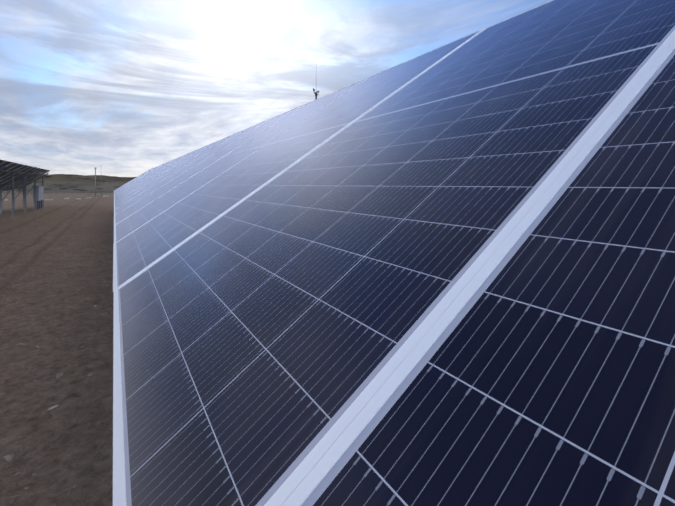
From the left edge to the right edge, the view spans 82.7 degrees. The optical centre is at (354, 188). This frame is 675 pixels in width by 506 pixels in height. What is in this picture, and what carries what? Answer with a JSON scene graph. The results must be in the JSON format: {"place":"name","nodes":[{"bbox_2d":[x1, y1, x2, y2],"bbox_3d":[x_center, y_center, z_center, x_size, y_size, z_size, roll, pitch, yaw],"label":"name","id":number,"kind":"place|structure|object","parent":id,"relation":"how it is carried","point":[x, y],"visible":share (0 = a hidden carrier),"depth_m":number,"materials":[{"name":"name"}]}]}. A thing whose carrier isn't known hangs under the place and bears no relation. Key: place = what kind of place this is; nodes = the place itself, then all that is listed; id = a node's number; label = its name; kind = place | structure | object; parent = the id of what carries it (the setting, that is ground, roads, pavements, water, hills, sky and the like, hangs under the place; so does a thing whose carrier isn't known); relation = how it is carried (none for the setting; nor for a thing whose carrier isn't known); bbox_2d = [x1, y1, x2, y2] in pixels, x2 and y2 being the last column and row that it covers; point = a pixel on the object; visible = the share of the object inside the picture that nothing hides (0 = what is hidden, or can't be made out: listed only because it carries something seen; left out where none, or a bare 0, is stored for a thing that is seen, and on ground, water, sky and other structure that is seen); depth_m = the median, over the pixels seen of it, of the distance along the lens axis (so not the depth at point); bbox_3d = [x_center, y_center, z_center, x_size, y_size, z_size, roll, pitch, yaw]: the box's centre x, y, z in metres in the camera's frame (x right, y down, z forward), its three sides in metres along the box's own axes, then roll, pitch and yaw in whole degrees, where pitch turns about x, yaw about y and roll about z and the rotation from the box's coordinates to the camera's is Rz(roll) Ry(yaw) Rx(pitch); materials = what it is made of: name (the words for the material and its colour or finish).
{"place":"outdoors","nodes":[
{"label":"outdoors","id":0,"kind":"place"},
{"bbox_2d":[0,226,113,505],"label":"ground","id":1,"kind":"structure","parent":0,"point":[68,439],"depth_m":3.30,"materials":[{"name":"brown soil"}]},
{"bbox_2d":[0,236,111,505],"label":"stones","id":2,"kind":"object","parent":1,"relation":"on","point":[11,457],"visible":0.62,"depth_m":3.13,"materials":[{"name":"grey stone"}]},
{"bbox_2d":[0,193,113,231],"bbox_3d":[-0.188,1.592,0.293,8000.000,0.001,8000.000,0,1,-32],"label":"ground","id":3,"kind":"structure","parent":0,"point":[58,211],"depth_m":21.73,"materials":[{"name":"brown soil"}]},
{"bbox_2d":[0,159,50,216],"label":"solar panel array","id":4,"kind":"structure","parent":3,"relation":"on","point":[14,176],"depth_m":21.22,"materials":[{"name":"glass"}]},
{"bbox_2d":[4,195,108,200],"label":"concrete blocks","id":5,"kind":"structure","parent":3,"relation":"on","point":[65,198],"depth_m":40.72,"materials":[{"name":"grey concrete"}]},
{"bbox_2d":[3,182,121,194],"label":"shrubs","id":6,"kind":"object","parent":3,"relation":"on","point":[75,189],"visible":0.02,"depth_m":58.00,"materials":[{"name":"grey"}]},
{"bbox_2d":[94,167,96,197],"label":"lamp pole","id":7,"kind":"object","parent":3,"relation":"on","point":[95,182],"visible":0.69,"depth_m":46.07,"materials":[{"name":"metal"}]},
{"bbox_2d":[113,0,674,505],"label":"solar array","id":8,"kind":"object","parent":3,"relation":"on","point":[441,276],"visible":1,"depth_m":0.55,"materials":[{"name":"glass"}]},
{"bbox_2d":[2,174,135,193],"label":"scrub hills","id":9,"kind":"structure","parent":0,"point":[64,180],"depth_m":83.23,"materials":[{"name":"brown soil"}]},
{"bbox_2d":[0,0,550,176],"label":"sky","id":10,"kind":"structure","parent":0,"point":[119,88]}
]}

